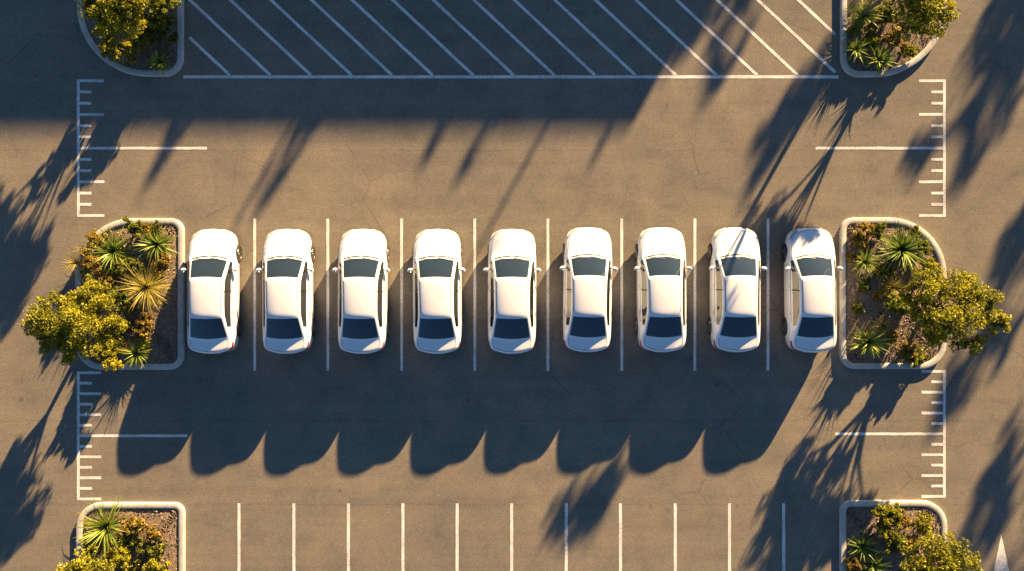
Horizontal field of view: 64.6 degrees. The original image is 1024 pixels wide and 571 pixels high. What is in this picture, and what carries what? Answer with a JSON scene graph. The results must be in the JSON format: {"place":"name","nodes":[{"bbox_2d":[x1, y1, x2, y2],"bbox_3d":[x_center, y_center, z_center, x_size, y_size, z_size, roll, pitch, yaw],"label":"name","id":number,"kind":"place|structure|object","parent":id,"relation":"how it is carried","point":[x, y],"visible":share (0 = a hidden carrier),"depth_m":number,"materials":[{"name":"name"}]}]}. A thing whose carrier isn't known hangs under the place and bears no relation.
{"place":"outdoors","nodes":[
{"label":"outdoors","id":0,"kind":"place"},
{"bbox_2d":[59,249,84,277],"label":"ornamental grass","id":1,"kind":"object","parent":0,"point":[72,262],"depth_m":30.61,"materials":[{"name":"beige plant"}]},
{"bbox_2d":[68,237,98,256],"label":"ornamental grass","id":2,"kind":"object","parent":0,"point":[78,248],"depth_m":30.64,"materials":[{"name":"beige plant"}]},
{"bbox_2d":[0,0,1023,570],"bbox_3d":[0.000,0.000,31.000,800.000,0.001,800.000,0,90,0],"label":"asphalt ground","id":3,"kind":"structure","parent":0,"point":[592,440],"depth_m":31.00,"materials":[{"name":"grey asphalt"}]},
{"bbox_2d":[76,218,184,369],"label":"planting island","id":4,"kind":"structure","parent":3,"relation":"on","point":[166,337],"depth_m":30.86,"materials":[{"name":"concrete"}]},
{"bbox_2d":[19,274,129,365],"bbox_3d":[-15.785,1.398,29.498,3.593,2.924,2.958,-28,90,0],"label":"tree","id":5,"kind":"object","parent":4,"relation":"on","point":[46,327],"visible":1,"depth_m":28.94,"materials":[{"name":"yellow plant"}]},
{"bbox_2d":[78,247,102,273],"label":"shrub","id":6,"kind":"object","parent":4,"relation":"on","point":[88,261],"visible":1,"depth_m":30.27,"materials":[{"name":"orange plant"}]},
{"bbox_2d":[85,228,108,253],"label":"shrub","id":7,"kind":"object","parent":4,"relation":"on","point":[93,236],"visible":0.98,"depth_m":30.48,"materials":[{"name":"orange plant"}]},
{"bbox_2d":[82,261,115,284],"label":"ornamental grass","id":8,"kind":"object","parent":4,"relation":"on","point":[95,274],"depth_m":30.59,"materials":[{"name":"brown plant"}]},
{"bbox_2d":[97,272,116,291],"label":"shrub","id":9,"kind":"object","parent":4,"relation":"on","point":[108,279],"visible":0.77,"depth_m":30.46,"materials":[{"name":"orange plant"}]},
{"bbox_2d":[92,339,123,371],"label":"shrub","id":10,"kind":"object","parent":4,"relation":"on","point":[109,351],"visible":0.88,"depth_m":30.27,"materials":[{"name":"yellow plant"}]},
{"bbox_2d":[82,226,139,276],"bbox_3d":[-15.129,-1.337,30.330,2.271,1.180,2.306,0,90,0],"label":"yucca plant","id":11,"kind":"object","parent":4,"relation":"on","point":[112,246],"visible":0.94,"depth_m":30.49,"materials":[{"name":"green plant"}]},
{"bbox_2d":[107,284,129,305],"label":"shrub","id":12,"kind":"object","parent":4,"relation":"on","point":[121,298],"visible":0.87,"depth_m":30.10,"materials":[{"name":"green plant"}]},
{"bbox_2d":[107,260,133,278],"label":"shrub","id":13,"kind":"object","parent":4,"relation":"on","point":[119,270],"visible":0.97,"depth_m":30.45,"materials":[{"name":"green plant"}]},
{"bbox_2d":[108,320,132,340],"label":"shrub","id":14,"kind":"object","parent":4,"relation":"on","point":[116,332],"visible":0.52,"depth_m":30.60,"materials":[{"name":"green plant"}]},
{"bbox_2d":[122,301,139,314],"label":"shrub","id":15,"kind":"object","parent":4,"relation":"on","point":[129,307],"visible":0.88,"depth_m":30.62,"materials":[{"name":"green plant"}]},
{"bbox_2d":[122,216,142,237],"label":"shrub","id":16,"kind":"object","parent":4,"relation":"on","point":[134,228],"visible":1,"depth_m":30.44,"materials":[{"name":"green plant"}]},
{"bbox_2d":[122,257,143,272],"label":"shrub","id":17,"kind":"object","parent":4,"relation":"on","point":[136,264],"visible":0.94,"depth_m":30.51,"materials":[{"name":"green plant"}]},
{"bbox_2d":[118,336,156,369],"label":"yucca plant","id":18,"kind":"object","parent":4,"relation":"on","point":[137,352],"visible":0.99,"depth_m":30.64,"materials":[{"name":"green plant"}]},
{"bbox_2d":[131,312,152,340],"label":"shrub","id":19,"kind":"object","parent":4,"relation":"on","point":[141,330],"visible":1,"depth_m":30.50,"materials":[{"name":"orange plant"}]},
{"bbox_2d":[139,223,151,235],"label":"shrub","id":20,"kind":"object","parent":4,"relation":"on","point":[146,226],"visible":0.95,"depth_m":30.59,"materials":[{"name":"orange plant"}]},
{"bbox_2d":[115,258,182,314],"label":"ornamental grass","id":21,"kind":"object","parent":4,"relation":"on","point":[148,286],"depth_m":30.46,"materials":[{"name":"yellow plant"}]},
{"bbox_2d":[149,220,160,234],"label":"shrub","id":22,"kind":"object","parent":4,"relation":"on","point":[156,224],"visible":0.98,"depth_m":30.58,"materials":[{"name":"green plant"}]},
{"bbox_2d":[134,221,179,268],"bbox_3d":[-13.430,-1.544,30.442,1.818,0.956,1.845,0,90,0],"label":"yucca plant","id":23,"kind":"object","parent":4,"relation":"on","point":[155,242],"visible":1,"depth_m":30.56,"materials":[{"name":"green plant"}]},
{"bbox_2d":[150,262,165,276],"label":"shrub","id":24,"kind":"object","parent":4,"relation":"on","point":[159,268],"visible":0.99,"depth_m":30.65,"materials":[{"name":"orange plant"}]},
{"bbox_2d":[155,252,171,267],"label":"shrub","id":25,"kind":"object","parent":4,"relation":"on","point":[163,262],"visible":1,"depth_m":30.64,"materials":[{"name":"orange plant"}]},
{"bbox_2d":[76,502,184,570],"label":"planting island","id":26,"kind":"structure","parent":3,"relation":"on","point":[168,518],"depth_m":30.87,"materials":[{"name":"concrete"}]},
{"bbox_2d":[55,544,113,570],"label":"tree","id":27,"kind":"object","parent":26,"relation":"on","point":[79,564],"visible":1,"depth_m":29.14,"materials":[{"name":"yellow plant"}]},
{"bbox_2d":[79,530,100,556],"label":"shrub","id":28,"kind":"object","parent":26,"relation":"on","point":[88,546],"visible":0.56,"depth_m":30.52,"materials":[{"name":"green plant"}]},
{"bbox_2d":[73,497,136,554],"bbox_3d":[-15.323,9.186,30.281,2.474,1.277,2.447,0,90,0],"label":"yucca plant","id":29,"kind":"object","parent":26,"relation":"on","point":[105,526],"visible":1,"depth_m":30.43,"materials":[{"name":"green plant"}]},
{"bbox_2d":[102,541,140,570],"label":"shrub","id":30,"kind":"object","parent":26,"relation":"on","point":[115,557],"visible":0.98,"depth_m":30.40,"materials":[{"name":"yellow plant"}]},
{"bbox_2d":[114,533,139,546],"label":"shrub","id":31,"kind":"object","parent":26,"relation":"on","point":[132,541],"visible":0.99,"depth_m":30.52,"materials":[{"name":"green plant"}]},
{"bbox_2d":[121,515,149,535],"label":"shrub","id":32,"kind":"object","parent":26,"relation":"on","point":[133,523],"visible":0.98,"depth_m":30.43,"materials":[{"name":"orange plant"}]},
{"bbox_2d":[135,537,167,559],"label":"shrub","id":33,"kind":"object","parent":26,"relation":"on","point":[154,550],"visible":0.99,"depth_m":30.57,"materials":[{"name":"green plant"}]},
{"bbox_2d":[146,524,163,542],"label":"shrub","id":34,"kind":"object","parent":26,"relation":"on","point":[153,534],"visible":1,"depth_m":30.57,"materials":[{"name":"orange plant"}]},
{"bbox_2d":[142,556,171,570],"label":"shrub","id":35,"kind":"object","parent":26,"relation":"on","point":[156,566],"visible":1,"depth_m":30.45,"materials":[{"name":"yellow plant"}]},
{"bbox_2d":[77,0,183,76],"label":"planting island","id":36,"kind":"structure","parent":3,"relation":"on","point":[175,51],"depth_m":30.87,"materials":[{"name":"concrete"}]},
{"bbox_2d":[91,25,115,42],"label":"shrub","id":37,"kind":"object","parent":36,"relation":"on","point":[106,38],"visible":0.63,"depth_m":29.92,"materials":[{"name":"green plant"}]},
{"bbox_2d":[98,40,120,61],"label":"shrub","id":38,"kind":"object","parent":36,"relation":"on","point":[110,46],"visible":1,"depth_m":30.11,"materials":[{"name":"green plant"}]},
{"bbox_2d":[75,0,149,39],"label":"tree","id":39,"kind":"object","parent":36,"relation":"on","point":[115,15],"visible":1,"depth_m":28.64,"materials":[{"name":"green plant"}]},
{"bbox_2d":[98,33,137,66],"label":"ornamental grass","id":40,"kind":"object","parent":36,"relation":"on","point":[119,45],"depth_m":30.62,"materials":[{"name":"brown plant"}]},
{"bbox_2d":[119,41,137,54],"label":"shrub","id":41,"kind":"object","parent":36,"relation":"on","point":[127,46],"visible":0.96,"depth_m":29.82,"materials":[{"name":"yellow plant"}]},
{"bbox_2d":[125,54,138,64],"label":"shrub","id":42,"kind":"object","parent":36,"relation":"on","point":[131,59],"visible":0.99,"depth_m":30.27,"materials":[{"name":"green plant"}]},
{"bbox_2d":[127,31,156,52],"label":"shrub","id":43,"kind":"object","parent":36,"relation":"on","point":[142,40],"visible":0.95,"depth_m":29.99,"materials":[{"name":"green plant"}]},
{"bbox_2d":[140,12,177,43],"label":"shrub","id":44,"kind":"object","parent":36,"relation":"on","point":[155,23],"visible":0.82,"depth_m":30.18,"materials":[{"name":"green plant"}]},
{"bbox_2d":[148,47,172,75],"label":"yucca plant","id":45,"kind":"object","parent":36,"relation":"on","point":[158,61],"visible":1,"depth_m":30.66,"materials":[{"name":"green plant"}]},
{"bbox_2d":[147,0,181,18],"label":"shrub","id":46,"kind":"object","parent":36,"relation":"on","point":[159,7],"visible":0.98,"depth_m":29.68,"materials":[{"name":"green plant"}]},
{"bbox_2d":[165,32,178,43],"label":"shrub","id":47,"kind":"object","parent":36,"relation":"on","point":[172,39],"visible":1,"depth_m":30.48,"materials":[{"name":"green plant"}]},
{"bbox_2d":[77,371,186,499],"bbox_3d":[-14.541,5.752,30.996,4.232,0.001,4.943,0,90,0],"label":"bay tick marking","id":48,"kind":"object","parent":3,"relation":"on","point":[79,435],"visible":1,"depth_m":31.00,"materials":[{"name":"paint"}]},
{"bbox_2d":[77,79,206,216],"bbox_3d":[-14.166,-5.259,30.996,4.982,0.001,5.269,0,90,0],"label":"bay tick marking","id":49,"kind":"object","parent":3,"relation":"on","point":[79,148],"visible":1,"depth_m":31.00,"materials":[{"name":"paint"}]},
{"bbox_2d":[180,228,242,353],"bbox_3d":[-11.220,0.209,30.279,2.150,1.433,4.741,0,90,0],"label":"parked car","id":50,"kind":"object","parent":3,"relation":"on","point":[214,322],"visible":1,"depth_m":30.00,"materials":[{"name":"white paint"}]},
{"bbox_2d":[256,228,315,353],"bbox_3d":[-8.420,0.209,30.279,2.150,1.433,4.741,0,90,0],"label":"parked car","id":51,"kind":"object","parent":3,"relation":"on","point":[288,320],"visible":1,"depth_m":29.99,"materials":[{"name":"white paint"}]},
{"bbox_2d":[332,228,389,353],"bbox_3d":[-5.600,0.209,30.279,2.150,1.433,4.741,0,90,0],"label":"parked car","id":52,"kind":"object","parent":3,"relation":"on","point":[363,262],"visible":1,"depth_m":29.98,"materials":[{"name":"white paint"}]},
{"bbox_2d":[407,228,464,353],"bbox_3d":[-2.800,0.209,30.279,2.150,1.433,4.741,0,90,0],"label":"parked car","id":53,"kind":"object","parent":3,"relation":"on","point":[437,269],"visible":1,"depth_m":29.98,"materials":[{"name":"white paint"}]},
{"bbox_2d":[183,0,838,78],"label":"hatched zone marking","id":54,"kind":"object","parent":3,"relation":"on","point":[505,29],"visible":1,"depth_m":31.00,"materials":[{"name":"paint"}]},
{"bbox_2d":[237,503,784,570],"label":"parking bay lines","id":55,"kind":"object","parent":3,"relation":"on","point":[511,536],"visible":1,"depth_m":31.00,"materials":[{"name":"paint"}]},
{"bbox_2d":[253,219,769,370],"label":"parking bay lines","id":56,"kind":"object","parent":3,"relation":"on","point":[474,296],"visible":1,"depth_m":31.00,"materials":[{"name":"paint"}]},
{"bbox_2d":[483,228,540,353],"bbox_3d":[0.000,0.209,30.279,2.150,1.433,4.741,0,90,0],"label":"parked car","id":57,"kind":"object","parent":3,"relation":"on","point":[511,269],"visible":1,"depth_m":29.98,"materials":[{"name":"white paint"}]},
{"bbox_2d":[560,227,617,351],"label":"parked car","id":58,"kind":"object","parent":3,"relation":"on","point":[586,267],"visible":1,"depth_m":29.98,"materials":[{"name":"white paint"}]},
{"bbox_2d":[634,227,691,352],"bbox_3d":[5.610,0.149,30.279,2.150,1.433,4.741,0,90,0],"label":"parked car","id":59,"kind":"object","parent":3,"relation":"on","point":[661,285],"visible":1,"depth_m":29.98,"materials":[{"name":"white paint"}]},
{"bbox_2d":[707,227,766,352],"bbox_3d":[8.380,0.149,30.279,2.150,1.433,4.741,0,90,0],"label":"parked car","id":60,"kind":"object","parent":3,"relation":"on","point":[734,318],"visible":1,"depth_m":29.99,"materials":[{"name":"white paint"}]},
{"bbox_2d":[781,227,842,352],"bbox_3d":[11.200,0.159,30.279,2.150,1.433,4.741,-1,90,0],"label":"parked car","id":61,"kind":"object","parent":3,"relation":"on","point":[809,320],"visible":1,"depth_m":29.99,"materials":[{"name":"white paint"}]},
{"bbox_2d":[816,79,945,216],"bbox_3d":[14.116,-5.256,30.996,4.982,0.001,5.268,0,90,0],"label":"bay tick marking","id":62,"kind":"object","parent":3,"relation":"on","point":[943,148],"visible":1,"depth_m":31.00,"materials":[{"name":"paint"}]},
{"bbox_2d":[835,370,945,497],"bbox_3d":[14.491,5.681,30.996,4.232,0.001,4.897,0,90,0],"label":"bay tick marking","id":63,"kind":"object","parent":3,"relation":"on","point":[943,433],"visible":1,"depth_m":31.00,"materials":[{"name":"paint"}]},
{"bbox_2d":[839,218,946,368],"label":"planting island","id":64,"kind":"structure","parent":3,"relation":"on","point":[849,293],"depth_m":30.86,"materials":[{"name":"concrete"}]},
{"bbox_2d":[845,252,861,263],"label":"shrub","id":65,"kind":"object","parent":64,"relation":"on","point":[850,256],"visible":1,"depth_m":30.68,"materials":[{"name":"orange plant"}]},
{"bbox_2d":[851,300,865,314],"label":"shrub","id":66,"kind":"object","parent":64,"relation":"on","point":[857,308],"visible":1,"depth_m":30.69,"materials":[{"name":"green plant"}]},
{"bbox_2d":[852,222,874,250],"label":"shrub","id":67,"kind":"object","parent":64,"relation":"on","point":[859,235],"visible":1,"depth_m":30.54,"materials":[{"name":"orange plant"}]},
{"bbox_2d":[858,277,871,292],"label":"shrub","id":68,"kind":"object","parent":64,"relation":"on","point":[862,286],"visible":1,"depth_m":30.70,"materials":[{"name":"green plant"}]},
{"bbox_2d":[851,245,882,279],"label":"yucca plant","id":69,"kind":"object","parent":64,"relation":"on","point":[865,262],"visible":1,"depth_m":30.58,"materials":[{"name":"green plant"}]},
{"bbox_2d":[847,322,890,359],"bbox_3d":[13.508,2.114,30.450,1.784,0.941,1.577,0,90,0],"label":"yucca plant","id":70,"kind":"object","parent":64,"relation":"on","point":[868,339],"visible":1,"depth_m":30.61,"materials":[{"name":"green plant"}]},
{"bbox_2d":[872,287,886,301],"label":"shrub","id":71,"kind":"object","parent":64,"relation":"on","point":[877,296],"visible":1,"depth_m":30.69,"materials":[{"name":"green plant"}]},
{"bbox_2d":[873,222,886,239],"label":"shrub","id":72,"kind":"object","parent":64,"relation":"on","point":[879,228],"visible":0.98,"depth_m":30.53,"materials":[{"name":"green plant"}]},
{"bbox_2d":[871,263,894,278],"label":"shrub","id":73,"kind":"object","parent":64,"relation":"on","point":[879,273],"visible":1,"depth_m":30.60,"materials":[{"name":"green plant"}]},
{"bbox_2d":[872,314,896,337],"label":"ornamental grass","id":74,"kind":"object","parent":64,"relation":"on","point":[885,326],"depth_m":30.64,"materials":[{"name":"green plant"}]},
{"bbox_2d":[878,274,906,299],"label":"ornamental grass","id":75,"kind":"object","parent":64,"relation":"on","point":[891,287],"depth_m":30.61,"materials":[{"name":"yellow plant"}]},
{"bbox_2d":[885,330,899,346],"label":"shrub","id":76,"kind":"object","parent":64,"relation":"on","point":[892,338],"visible":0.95,"depth_m":30.63,"materials":[{"name":"orange plant"}]},
{"bbox_2d":[883,292,913,317],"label":"shrub","id":77,"kind":"object","parent":64,"relation":"on","point":[893,305],"visible":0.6,"depth_m":30.19,"materials":[{"name":"green plant"}]},
{"bbox_2d":[869,214,933,284],"bbox_3d":[14.759,-1.365,30.297,2.448,1.246,2.504,42,90,0],"label":"yucca plant","id":78,"kind":"object","parent":64,"relation":"on","point":[903,248],"visible":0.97,"depth_m":30.45,"materials":[{"name":"green plant"}]},
{"bbox_2d":[895,334,919,360],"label":"shrub","id":79,"kind":"object","parent":64,"relation":"on","point":[907,349],"visible":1,"depth_m":30.52,"materials":[{"name":"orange plant"}]},
{"bbox_2d":[909,225,921,238],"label":"shrub","id":80,"kind":"object","parent":64,"relation":"on","point":[916,227],"visible":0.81,"depth_m":30.56,"materials":[{"name":"green plant"}]},
{"bbox_2d":[907,345,929,368],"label":"shrub","id":81,"kind":"object","parent":64,"relation":"on","point":[919,359],"visible":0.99,"depth_m":30.59,"materials":[{"name":"green plant"}]},
{"bbox_2d":[915,239,931,255],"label":"shrub","id":82,"kind":"object","parent":64,"relation":"on","point":[925,244],"visible":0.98,"depth_m":30.38,"materials":[{"name":"green plant"}]},
{"bbox_2d":[919,257,938,274],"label":"shrub","id":83,"kind":"object","parent":64,"relation":"on","point":[928,263],"visible":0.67,"depth_m":30.26,"materials":[{"name":"green plant"}]},
{"bbox_2d":[898,263,1012,356],"bbox_3d":[16.121,0.889,29.530,4.107,2.860,3.413,0,90,0],"label":"tree","id":84,"kind":"object","parent":64,"relation":"on","point":[966,296],"visible":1,"depth_m":28.94,"materials":[{"name":"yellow plant"}]},
{"bbox_2d":[839,500,946,570],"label":"planting island","id":85,"kind":"structure","parent":3,"relation":"on","point":[857,518],"depth_m":30.86,"materials":[{"name":"concrete"}]},
{"bbox_2d":[842,557,865,570],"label":"shrub","id":86,"kind":"object","parent":85,"relation":"on","point":[851,565],"visible":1,"depth_m":30.56,"materials":[{"name":"orange plant"}]},
{"bbox_2d":[845,528,883,562],"bbox_3d":[13.297,9.827,30.523,1.543,0.794,1.438,0,90,0],"label":"yucca plant","id":87,"kind":"object","parent":85,"relation":"on","point":[861,547],"visible":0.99,"depth_m":30.63,"materials":[{"name":"green plant"}]},
{"bbox_2d":[858,550,888,570],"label":"yucca plant","id":88,"kind":"object","parent":85,"relation":"on","point":[876,565],"visible":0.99,"depth_m":30.66,"materials":[{"name":"green plant"}]},
{"bbox_2d":[871,501,904,542],"bbox_3d":[14.173,8.908,30.489,1.283,0.735,1.542,0,90,0],"label":"shrub","id":89,"kind":"object","parent":85,"relation":"on","point":[889,516],"visible":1,"depth_m":30.37,"materials":[{"name":"green plant"}]},
{"bbox_2d":[884,532,907,556],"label":"shrub","id":90,"kind":"object","parent":85,"relation":"on","point":[899,541],"visible":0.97,"depth_m":30.47,"materials":[{"name":"green plant"}]},
{"bbox_2d":[897,515,910,530],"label":"shrub","id":91,"kind":"object","parent":85,"relation":"on","point":[905,521],"visible":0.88,"depth_m":30.58,"materials":[{"name":"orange plant"}]},
{"bbox_2d":[906,537,918,551],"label":"shrub","id":92,"kind":"object","parent":85,"relation":"on","point":[911,540],"visible":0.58,"depth_m":30.54,"materials":[{"name":"orange plant"}]},
{"bbox_2d":[909,512,932,536],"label":"shrub","id":93,"kind":"object","parent":85,"relation":"on","point":[924,527],"visible":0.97,"depth_m":30.50,"materials":[{"name":"green plant"}]},
{"bbox_2d":[897,530,984,570],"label":"tree","id":94,"kind":"object","parent":85,"relation":"on","point":[947,558],"visible":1,"depth_m":28.78,"materials":[{"name":"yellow plant"}]},
{"bbox_2d":[840,0,946,77],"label":"planting island","id":95,"kind":"structure","parent":3,"relation":"on","point":[925,43],"depth_m":30.86,"materials":[{"name":"concrete"}]},
{"bbox_2d":[845,24,858,36],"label":"shrub","id":96,"kind":"object","parent":95,"relation":"on","point":[850,30],"visible":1,"depth_m":30.67,"materials":[{"name":"green plant"}]},
{"bbox_2d":[840,33,869,62],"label":"yucca plant","id":97,"kind":"object","parent":95,"relation":"on","point":[856,48],"visible":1,"depth_m":30.63,"materials":[{"name":"green plant"}]},
{"bbox_2d":[842,0,885,38],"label":"yucca plant","id":98,"kind":"object","parent":95,"relation":"on","point":[860,19],"visible":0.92,"depth_m":30.61,"materials":[{"name":"green plant"}]},
{"bbox_2d":[860,0,882,16],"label":"tree","id":99,"kind":"object","parent":95,"relation":"on","point":[869,8],"visible":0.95,"depth_m":29.94,"materials":[{"name":"brown plant"}]},
{"bbox_2d":[865,22,877,36],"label":"shrub","id":100,"kind":"object","parent":95,"relation":"on","point":[872,27],"visible":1,"depth_m":30.55,"materials":[{"name":"green plant"}]},
{"bbox_2d":[864,31,880,50],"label":"shrub","id":101,"kind":"object","parent":95,"relation":"on","point":[873,40],"visible":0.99,"depth_m":30.57,"materials":[{"name":"green plant"}]},
{"bbox_2d":[861,43,897,78],"bbox_3d":[13.925,-8.516,30.515,1.438,0.811,1.478,0,90,0],"label":"yucca plant","id":102,"kind":"object","parent":95,"relation":"on","point":[880,59],"visible":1,"depth_m":30.61,"materials":[{"name":"green plant"}]},
{"bbox_2d":[873,0,898,23],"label":"shrub","id":103,"kind":"object","parent":95,"relation":"on","point":[888,11],"visible":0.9,"depth_m":30.42,"materials":[{"name":"green plant"}]},
{"bbox_2d":[883,26,907,47],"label":"shrub","id":104,"kind":"object","parent":95,"relation":"on","point":[895,41],"visible":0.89,"depth_m":30.50,"materials":[{"name":"orange plant"}]},
{"bbox_2d":[897,44,919,57],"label":"shrub","id":105,"kind":"object","parent":95,"relation":"on","point":[909,50],"visible":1,"depth_m":30.62,"materials":[{"name":"green plant"}]},
{"bbox_2d":[890,0,959,41],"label":"tree","id":106,"kind":"object","parent":95,"relation":"on","point":[929,11],"visible":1,"depth_m":28.71,"materials":[{"name":"green plant"}]},
{"bbox_2d":[994,535,1008,570],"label":"painted arrow","id":107,"kind":"object","parent":3,"relation":"on","point":[1001,563],"visible":1,"depth_m":31.00,"materials":[{"name":"paint"}]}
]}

